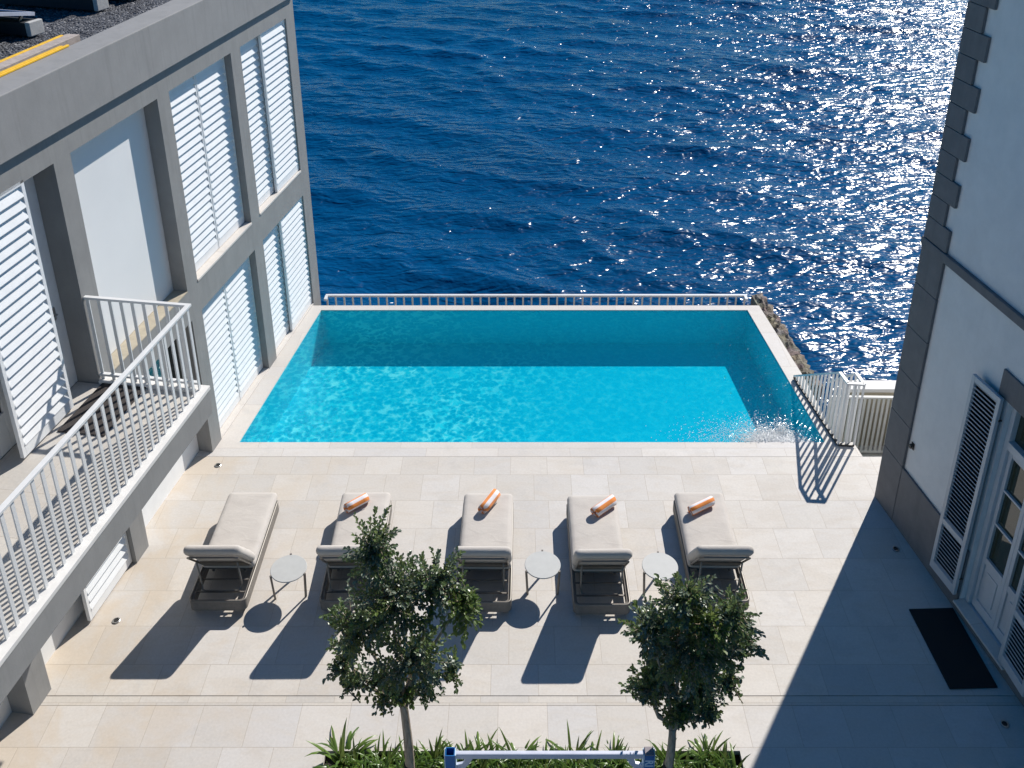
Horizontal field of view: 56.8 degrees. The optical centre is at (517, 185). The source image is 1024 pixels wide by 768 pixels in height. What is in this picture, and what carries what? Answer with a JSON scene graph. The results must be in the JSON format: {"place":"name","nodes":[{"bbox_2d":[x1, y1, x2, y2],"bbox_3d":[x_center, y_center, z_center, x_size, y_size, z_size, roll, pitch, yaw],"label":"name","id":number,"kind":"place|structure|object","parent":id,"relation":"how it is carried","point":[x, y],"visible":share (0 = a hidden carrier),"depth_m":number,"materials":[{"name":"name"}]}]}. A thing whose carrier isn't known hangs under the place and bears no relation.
{"place":"outdoors","nodes":[
{"label":"outdoors","id":0,"kind":"place"},
{"bbox_2d":[0,0,320,727],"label":"grey building","id":1,"kind":"structure","parent":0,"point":[157,238],"depth_m":11.48,"materials":[{"name":"white paint"}]},
{"bbox_2d":[0,9,44,36],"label":"solar panel","id":2,"kind":"object","parent":1,"relation":"on","point":[20,25],"visible":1,"depth_m":11.94,"materials":[{"name":"glass"}]},
{"bbox_2d":[0,44,68,76],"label":"yellow beam","id":3,"kind":"structure","parent":1,"relation":"on","point":[29,61],"depth_m":10.27,"materials":[{"name":"paint"}]},
{"bbox_2d":[0,177,77,458],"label":"balcony door","id":4,"kind":"structure","parent":1,"relation":"in","point":[7,436],"depth_m":10.56,"materials":[{"name":"white paint"}]},
{"bbox_2d":[0,34,80,71],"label":"timber beam","id":5,"kind":"structure","parent":1,"relation":"on","point":[34,51],"depth_m":10.86,"materials":[{"name":"yellow wood"}]},
{"bbox_2d":[0,0,108,10],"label":"solar panel","id":6,"kind":"object","parent":1,"relation":"on","point":[94,5],"visible":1,"depth_m":13.31,"materials":[{"name":"glass"}]},
{"bbox_2d":[41,594,84,664],"bbox_3d":[-5.422,4.267,11.186,0.040,2.363,1.886,3,24,8],"label":"basement window","id":7,"kind":"structure","parent":1,"relation":"in","point":[77,608],"depth_m":11.34,"materials":[{"name":"white glass"}]},
{"bbox_2d":[57,383,145,436],"bbox_3d":[-4.748,2.559,10.862,0.560,0.016,0.920,3,24,8],"label":"doormat","id":8,"kind":"object","parent":1,"relation":"on","point":[82,409],"visible":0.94,"depth_m":10.83,"materials":[{"name":"fabric"}]},
{"bbox_2d":[142,335,198,526],"bbox_3d":[-5.055,3.396,13.206,0.050,2.363,1.946,3,24,8],"label":"window","id":9,"kind":"structure","parent":1,"relation":"in","point":[153,504],"depth_m":13.65,"materials":[{"name":"white paint"}]},
{"bbox_2d":[0,706,1023,767],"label":"front paving","id":10,"kind":"structure","parent":0,"point":[281,736],"depth_m":10.24,"materials":[{"name":"stone"}]},
{"bbox_2d":[1000,720,1008,727],"bbox_3d":[5.315,5.878,10.342,0.096,0.011,0.096,0,23,0],"label":"floor light","id":11,"kind":"object","parent":10,"relation":"on","point":[1004,723],"visible":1,"depth_m":10.34,"materials":[{"name":"metal"}]},
{"bbox_2d":[45,457,1014,695],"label":"terrace paving","id":12,"kind":"structure","parent":0,"point":[838,587],"depth_m":12.11,"materials":[{"name":"stone"}]},
{"bbox_2d":[112,617,119,623],"bbox_3d":[-4.916,5.332,11.609,0.096,0.011,0.096,0,23,0],"label":"floor light","id":13,"kind":"object","parent":12,"relation":"on","point":[116,620],"visible":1,"depth_m":11.60,"materials":[{"name":"metal"}]},
{"bbox_2d":[183,493,278,610],"bbox_3d":[-3.688,4.494,12.338,0.704,0.974,1.822,0,23,0],"label":"sun lounger","id":14,"kind":"object","parent":12,"relation":"on","point":[241,536],"visible":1,"depth_m":12.27,"materials":[{"name":"beige fabric"}]},
{"bbox_2d":[269,553,306,599],"bbox_3d":[-2.870,4.972,11.960,0.452,0.397,0.473,-2,23,-5],"label":"side table","id":15,"kind":"object","parent":12,"relation":"on","point":[288,568],"visible":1,"depth_m":11.86,"materials":[{"name":"metal"}]},
{"bbox_2d":[316,492,391,610],"bbox_3d":[-2.096,4.494,12.338,0.704,0.974,1.821,0,23,-1],"label":"sun lounger","id":16,"kind":"object","parent":12,"relation":"on","point":[346,525],"visible":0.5,"depth_m":12.42,"materials":[{"name":"beige fabric"}]},
{"bbox_2d":[343,493,369,512],"bbox_3d":[-2.185,4.317,12.894,0.364,0.146,0.126,-19,72,-37],"label":"rolled towel","id":17,"kind":"object","parent":16,"relation":"on","point":[356,502],"visible":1,"depth_m":12.83,"materials":[{"name":"fabric"}]},
{"bbox_2d":[454,493,513,611],"bbox_3d":[-0.414,4.502,12.319,0.704,0.974,1.821,0,23,1],"label":"sun lounger","id":18,"kind":"object","parent":12,"relation":"on","point":[486,540],"visible":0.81,"depth_m":12.35,"materials":[{"name":"beige fabric"}]},
{"bbox_2d":[478,489,500,513],"bbox_3d":[-0.383,4.304,12.926,0.146,0.126,0.408,-23,8,35],"label":"rolled towel","id":19,"kind":"object","parent":18,"relation":"on","point":[489,501],"visible":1,"depth_m":12.85,"materials":[{"name":"fabric"}]},
{"bbox_2d":[195,305,862,456],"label":"swimming pool","id":20,"kind":"structure","parent":12,"relation":"in","point":[609,380],"depth_m":17.22,"materials":[{"name":"liquid"}]},
{"bbox_2d":[243,311,789,441],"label":"pool water","id":21,"kind":"structure","parent":20,"relation":"in","point":[399,412],"depth_m":16.14,"materials":[{"name":"teal liquid"}]},
{"bbox_2d":[651,408,814,441],"bbox_3d":[3.386,3.768,15.071,2.695,0.205,0.805,0,23,0],"label":"water froth","id":22,"kind":"object","parent":21,"relation":"on","point":[772,435],"visible":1,"depth_m":14.90,"materials":[{"name":"white liquid"}]},
{"bbox_2d":[793,371,865,446],"bbox_3d":[4.969,3.423,15.332,0.283,1.770,1.868,-3,23,-6],"label":"railing","id":23,"kind":"object","parent":20,"relation":"attached to","point":[841,403],"visible":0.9,"depth_m":14.77,"materials":[{"name":"metal"}]},
{"bbox_2d":[525,550,560,594],"bbox_3d":[0.316,4.948,12.016,0.452,0.397,0.473,0,23,0],"label":"side table","id":24,"kind":"object","parent":12,"relation":"on","point":[541,564],"visible":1,"depth_m":11.91,"materials":[{"name":"metal"}]},
{"bbox_2d":[566,495,632,614],"bbox_3d":[1.031,4.518,12.283,0.704,0.974,1.822,0,23,0],"label":"sun lounger","id":25,"kind":"object","parent":12,"relation":"on","point":[595,543],"visible":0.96,"depth_m":12.07,"materials":[{"name":"beige fabric"}]},
{"bbox_2d":[590,494,616,516],"bbox_3d":[1.174,4.345,12.841,0.408,0.126,0.146,-20,51,-38],"label":"rolled towel","id":26,"kind":"object","parent":25,"relation":"on","point":[603,506],"visible":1,"depth_m":12.78,"materials":[{"name":"fabric"}]},
{"bbox_2d":[642,551,677,594],"bbox_3d":[1.790,4.957,11.995,0.452,0.397,0.473,1,23,2],"label":"side table","id":27,"kind":"object","parent":12,"relation":"on","point":[662,565],"visible":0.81,"depth_m":11.90,"materials":[{"name":"metal"}]},
{"bbox_2d":[673,492,753,610],"bbox_3d":[2.514,4.494,12.338,0.704,0.974,1.821,0,23,1],"label":"sun lounger","id":28,"kind":"object","parent":12,"relation":"on","point":[706,538],"visible":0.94,"depth_m":12.37,"materials":[{"name":"beige fabric"}]},
{"bbox_2d":[687,496,714,515],"bbox_3d":[2.487,4.351,12.851,0.408,0.146,0.126,-13,43,-28],"label":"rolled towel","id":29,"kind":"object","parent":28,"relation":"on","point":[701,505],"visible":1,"depth_m":12.80,"materials":[{"name":"fabric"}]},
{"bbox_2d":[892,546,898,551],"bbox_3d":[5.060,4.867,12.686,0.096,0.011,0.096,0,23,0],"label":"floor light","id":30,"kind":"object","parent":12,"relation":"on","point":[895,548],"visible":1,"depth_m":12.68,"materials":[{"name":"metal"}]},
{"bbox_2d":[909,608,997,688],"bbox_3d":[5.152,5.481,11.256,0.554,0.018,1.120,-1,23,-2],"label":"doormat","id":31,"kind":"object","parent":12,"relation":"on","point":[955,654],"visible":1,"depth_m":11.21,"materials":[{"name":"black fabric"}]},
{"bbox_2d":[41,696,1021,705],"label":"drain strip paving","id":32,"kind":"structure","parent":0,"point":[526,701],"depth_m":10.60,"materials":[{"name":"beige stone"}]},
{"bbox_2d":[325,756,739,767],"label":"bed soil","id":33,"kind":"structure","parent":0,"point":[328,760],"depth_m":10.05,"materials":[{"name":"brown soil"}]},
{"bbox_2d":[306,718,377,767],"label":"strappy plant","id":34,"kind":"object","parent":33,"relation":"on","point":[340,763],"visible":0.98,"depth_m":9.95,"materials":[{"name":"green plant"}]},
{"bbox_2d":[342,753,364,767],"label":"strappy plant","id":35,"kind":"object","parent":33,"relation":"on","point":[352,763],"visible":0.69,"depth_m":9.83,"materials":[{"name":"green plant"}]},
{"bbox_2d":[334,737,374,767],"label":"strappy plant","id":36,"kind":"object","parent":33,"relation":"on","point":[355,755],"visible":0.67,"depth_m":9.95,"materials":[{"name":"green plant"}]},
{"bbox_2d":[348,752,384,767],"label":"strappy plant","id":37,"kind":"object","parent":33,"relation":"on","point":[358,765],"visible":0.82,"depth_m":9.90,"materials":[{"name":"green plant"}]},
{"bbox_2d":[357,733,401,767],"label":"strappy plant","id":38,"kind":"object","parent":33,"relation":"on","point":[376,749],"visible":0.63,"depth_m":9.98,"materials":[{"name":"green plant"}]},
{"bbox_2d":[375,749,388,767],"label":"strappy plant","id":39,"kind":"object","parent":33,"relation":"on","point":[378,762],"visible":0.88,"depth_m":9.81,"materials":[{"name":"green plant"}]},
{"bbox_2d":[365,732,402,767],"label":"strappy plant","id":40,"kind":"object","parent":33,"relation":"on","point":[395,751],"visible":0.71,"depth_m":9.96,"materials":[{"name":"green plant"}]},
{"bbox_2d":[366,758,401,767],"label":"strappy plant","id":41,"kind":"object","parent":33,"relation":"on","point":[371,766],"visible":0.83,"depth_m":9.78,"materials":[{"name":"green plant"}]},
{"bbox_2d":[371,751,404,767],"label":"strappy plant","id":42,"kind":"object","parent":33,"relation":"on","point":[401,763],"visible":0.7,"depth_m":9.90,"materials":[{"name":"green plant"}]},
{"bbox_2d":[318,505,483,767],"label":"young tree","id":43,"kind":"object","parent":33,"relation":"on","point":[391,597],"visible":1,"depth_m":8.40,"materials":[{"name":"green plant"}]},
{"bbox_2d":[368,737,439,767],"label":"strappy plant","id":44,"kind":"object","parent":33,"relation":"on","point":[420,764],"visible":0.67,"depth_m":9.90,"materials":[{"name":"green plant"}]},
{"bbox_2d":[393,753,415,767],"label":"strappy plant","id":45,"kind":"object","parent":33,"relation":"on","point":[397,764],"visible":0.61,"depth_m":9.74,"materials":[{"name":"green plant"}]},
{"bbox_2d":[400,741,441,766],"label":"strappy plant","id":46,"kind":"object","parent":33,"relation":"on","point":[429,764],"visible":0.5,"depth_m":9.92,"materials":[{"name":"green plant"}]},
{"bbox_2d":[421,753,444,767],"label":"strappy plant","id":47,"kind":"object","parent":33,"relation":"on","point":[435,765],"visible":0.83,"depth_m":9.82,"materials":[{"name":"green plant"}]},
{"bbox_2d":[413,727,458,767],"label":"strappy plant","id":48,"kind":"object","parent":33,"relation":"on","point":[437,752],"visible":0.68,"depth_m":9.99,"materials":[{"name":"green plant"}]},
{"bbox_2d":[430,739,472,767],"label":"strappy plant","id":49,"kind":"object","parent":33,"relation":"on","point":[466,747],"visible":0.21,"depth_m":9.96,"materials":[{"name":"green plant"}]},
{"bbox_2d":[436,759,480,767],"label":"strappy plant","id":50,"kind":"object","parent":33,"relation":"on","point":[442,764],"visible":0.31,"depth_m":9.81,"materials":[{"name":"green plant"}]},
{"bbox_2d":[443,732,491,767],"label":"strappy plant","id":51,"kind":"object","parent":33,"relation":"on","point":[468,748],"visible":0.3,"depth_m":9.99,"materials":[{"name":"green plant"}]},
{"bbox_2d":[465,737,497,767],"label":"strappy plant","id":52,"kind":"object","parent":33,"relation":"on","point":[484,765],"visible":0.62,"depth_m":9.83,"materials":[{"name":"green plant"}]},
{"bbox_2d":[467,727,502,767],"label":"strappy plant","id":53,"kind":"object","parent":33,"relation":"on","point":[477,740],"visible":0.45,"depth_m":9.99,"materials":[{"name":"green plant"}]},
{"bbox_2d":[479,733,515,767],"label":"strappy plant","id":54,"kind":"object","parent":33,"relation":"on","point":[490,745],"visible":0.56,"depth_m":9.98,"materials":[{"name":"green plant"}]},
{"bbox_2d":[489,750,516,767],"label":"strappy plant","id":55,"kind":"object","parent":33,"relation":"on","point":[498,764],"visible":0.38,"depth_m":9.87,"materials":[{"name":"green plant"}]},
{"bbox_2d":[487,759,530,767],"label":"strappy plant","id":56,"kind":"object","parent":33,"relation":"on","point":[508,764],"visible":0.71,"depth_m":9.82,"materials":[{"name":"green plant"}]},
{"bbox_2d":[490,727,540,767],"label":"strappy plant","id":57,"kind":"object","parent":33,"relation":"on","point":[514,761],"visible":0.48,"depth_m":9.99,"materials":[{"name":"green plant"}]},
{"bbox_2d":[514,741,544,767],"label":"strappy plant","id":58,"kind":"object","parent":33,"relation":"on","point":[537,763],"visible":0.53,"depth_m":9.91,"materials":[{"name":"green plant"}]},
{"bbox_2d":[517,759,558,767],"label":"strappy plant","id":59,"kind":"object","parent":33,"relation":"on","point":[534,766],"visible":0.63,"depth_m":9.81,"materials":[{"name":"green plant"}]},
{"bbox_2d":[527,737,567,767],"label":"strappy plant","id":60,"kind":"object","parent":33,"relation":"on","point":[546,761],"visible":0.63,"depth_m":9.94,"materials":[{"name":"green plant"}]},
{"bbox_2d":[444,747,654,767],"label":"blue frame","id":61,"kind":"object","parent":33,"relation":"on","point":[452,755],"visible":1,"depth_m":8.89,"materials":[{"name":"metal"}]},
{"bbox_2d":[544,745,586,767],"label":"strappy plant","id":62,"kind":"object","parent":33,"relation":"on","point":[565,761],"visible":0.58,"depth_m":9.83,"materials":[{"name":"green plant"}]},
{"bbox_2d":[549,744,582,767],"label":"strappy plant","id":63,"kind":"object","parent":33,"relation":"on","point":[567,759],"visible":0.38,"depth_m":9.90,"materials":[{"name":"green plant"}]},
{"bbox_2d":[545,721,597,767],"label":"strappy plant","id":64,"kind":"object","parent":33,"relation":"on","point":[560,748],"visible":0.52,"depth_m":10.01,"materials":[{"name":"green plant"}]},
{"bbox_2d":[557,749,598,767],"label":"strappy plant","id":65,"kind":"object","parent":33,"relation":"on","point":[566,766],"visible":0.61,"depth_m":9.81,"materials":[{"name":"green plant"}]},
{"bbox_2d":[569,759,592,767],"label":"strappy plant","id":66,"kind":"object","parent":33,"relation":"on","point":[573,765],"visible":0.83,"depth_m":9.76,"materials":[{"name":"green plant"}]},
{"bbox_2d":[583,749,604,767],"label":"strappy plant","id":67,"kind":"object","parent":33,"relation":"on","point":[595,761],"visible":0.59,"depth_m":9.86,"materials":[{"name":"green plant"}]},
{"bbox_2d":[581,730,616,767],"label":"strappy plant","id":68,"kind":"object","parent":33,"relation":"on","point":[593,749],"visible":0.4,"depth_m":10.01,"materials":[{"name":"green plant"}]},
{"bbox_2d":[587,759,613,767],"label":"strappy plant","id":69,"kind":"object","parent":33,"relation":"on","point":[602,764],"visible":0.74,"depth_m":9.82,"materials":[{"name":"green plant"}]},
{"bbox_2d":[590,733,630,767],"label":"strappy plant","id":70,"kind":"object","parent":33,"relation":"on","point":[618,747],"visible":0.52,"depth_m":10.03,"materials":[{"name":"green plant"}]},
{"bbox_2d":[597,748,628,767],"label":"strappy plant","id":71,"kind":"object","parent":33,"relation":"on","point":[616,762],"visible":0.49,"depth_m":9.83,"materials":[{"name":"green plant"}]},
{"bbox_2d":[604,743,640,767],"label":"strappy plant","id":72,"kind":"object","parent":33,"relation":"on","point":[618,763],"visible":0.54,"depth_m":9.94,"materials":[{"name":"green plant"}]},
{"bbox_2d":[651,743,677,767],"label":"strappy plant","id":73,"kind":"object","parent":33,"relation":"on","point":[659,756],"visible":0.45,"depth_m":9.94,"materials":[{"name":"green plant"}]},
{"bbox_2d":[640,738,699,767],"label":"strappy plant","id":74,"kind":"object","parent":33,"relation":"on","point":[677,752],"visible":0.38,"depth_m":9.96,"materials":[{"name":"green plant"}]},
{"bbox_2d":[655,753,700,767],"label":"strappy plant","id":75,"kind":"object","parent":33,"relation":"on","point":[684,764],"visible":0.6,"depth_m":9.87,"materials":[{"name":"green plant"}]},
{"bbox_2d":[664,743,709,767],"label":"strappy plant","id":76,"kind":"object","parent":33,"relation":"on","point":[694,759],"visible":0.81,"depth_m":9.88,"materials":[{"name":"green plant"}]},
{"bbox_2d":[617,571,769,767],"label":"round tree","id":77,"kind":"object","parent":33,"relation":"on","point":[687,625],"visible":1,"depth_m":8.49,"materials":[{"name":"green plant"}]},
{"bbox_2d":[688,752,707,767],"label":"strappy plant","id":78,"kind":"object","parent":33,"relation":"on","point":[702,765],"visible":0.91,"depth_m":9.85,"materials":[{"name":"green plant"}]},
{"bbox_2d":[682,731,730,767],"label":"strappy plant","id":79,"kind":"object","parent":33,"relation":"on","point":[699,747],"visible":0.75,"depth_m":10.00,"materials":[{"name":"green plant"}]},
{"bbox_2d":[701,742,740,767],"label":"strappy plant","id":80,"kind":"object","parent":33,"relation":"on","point":[724,751],"visible":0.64,"depth_m":9.95,"materials":[{"name":"green plant"}]},
{"bbox_2d":[706,753,736,767],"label":"strappy plant","id":81,"kind":"object","parent":33,"relation":"on","point":[721,765],"visible":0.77,"depth_m":9.81,"materials":[{"name":"green plant"}]},
{"bbox_2d":[714,743,749,767],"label":"strappy plant","id":82,"kind":"object","parent":33,"relation":"on","point":[729,762],"visible":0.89,"depth_m":9.88,"materials":[{"name":"green plant"}]},
{"bbox_2d":[324,755,740,764],"bbox_3d":[-0.500,5.226,12.300,19.000,0.200,4.650,0,23,0],"label":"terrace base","id":83,"kind":"object","parent":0,"point":[443,755],"visible":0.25,"depth_m":10.15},
{"bbox_2d":[292,0,968,433],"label":"sea","id":84,"kind":"structure","parent":0,"point":[782,156],"depth_m":46.76,"materials":[{"name":"liquid"}]},
{"bbox_2d":[842,380,895,445],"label":"parapet wall","id":85,"kind":"structure","parent":0,"point":[879,387],"depth_m":16.19,"materials":[{"name":"stone"}]},
{"bbox_2d":[875,0,1023,706],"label":"white building","id":86,"kind":"structure","parent":0,"point":[949,493],"depth_m":11.10,"materials":[{"name":"paint"}]},
{"bbox_2d":[909,442,914,449],"bbox_3d":[5.226,3.462,12.577,0.050,0.100,0.070,-3,24,-8],"label":"wall light","id":87,"kind":"object","parent":86,"relation":"attached to","point":[912,445],"visible":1,"depth_m":12.55,"materials":[{"name":"metal"}]},
{"bbox_2d":[953,408,1023,669],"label":"french door","id":88,"kind":"structure","parent":86,"relation":"in","point":[998,565],"depth_m":11.01,"materials":[{"name":"paint"}]},
{"label":"open sea","id":89,"kind":"structure","parent":0,"visible":0},
{"bbox_2d":[750,293,822,400],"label":"rubble wall","id":90,"kind":"structure","parent":89,"relation":"in","point":[786,339],"depth_m":17.77,"materials":[{"name":"stone"}]},
{"bbox_2d":[858,446,882,456],"bbox_3d":[7.000,7.980,17.354,4.000,7.000,1.650,0,23,0],"label":"landing","id":91,"kind":"object","parent":89,"relation":"in","point":[871,454],"depth_m":16.31,"materials":[{"name":"stone"}]},
{"bbox_2d":[828,395,892,452],"bbox_3d":[6.070,4.049,16.026,1.700,1.145,0.045,0,23,1],"label":"barred fence","id":92,"kind":"object","parent":91,"relation":"on","point":[874,398],"visible":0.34,"depth_m":16.00,"materials":[{"name":"metal"}]},
{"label":"walkway","id":93,"kind":"structure","parent":0,"visible":0},
{"bbox_2d":[324,294,747,304],"bbox_3d":[0.365,2.652,19.008,8.385,0.970,0.188,0,23,0],"label":"railing","id":94,"kind":"object","parent":93,"relation":"on","point":[535,295],"visible":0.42,"depth_m":18.89,"materials":[{"name":"metal"}]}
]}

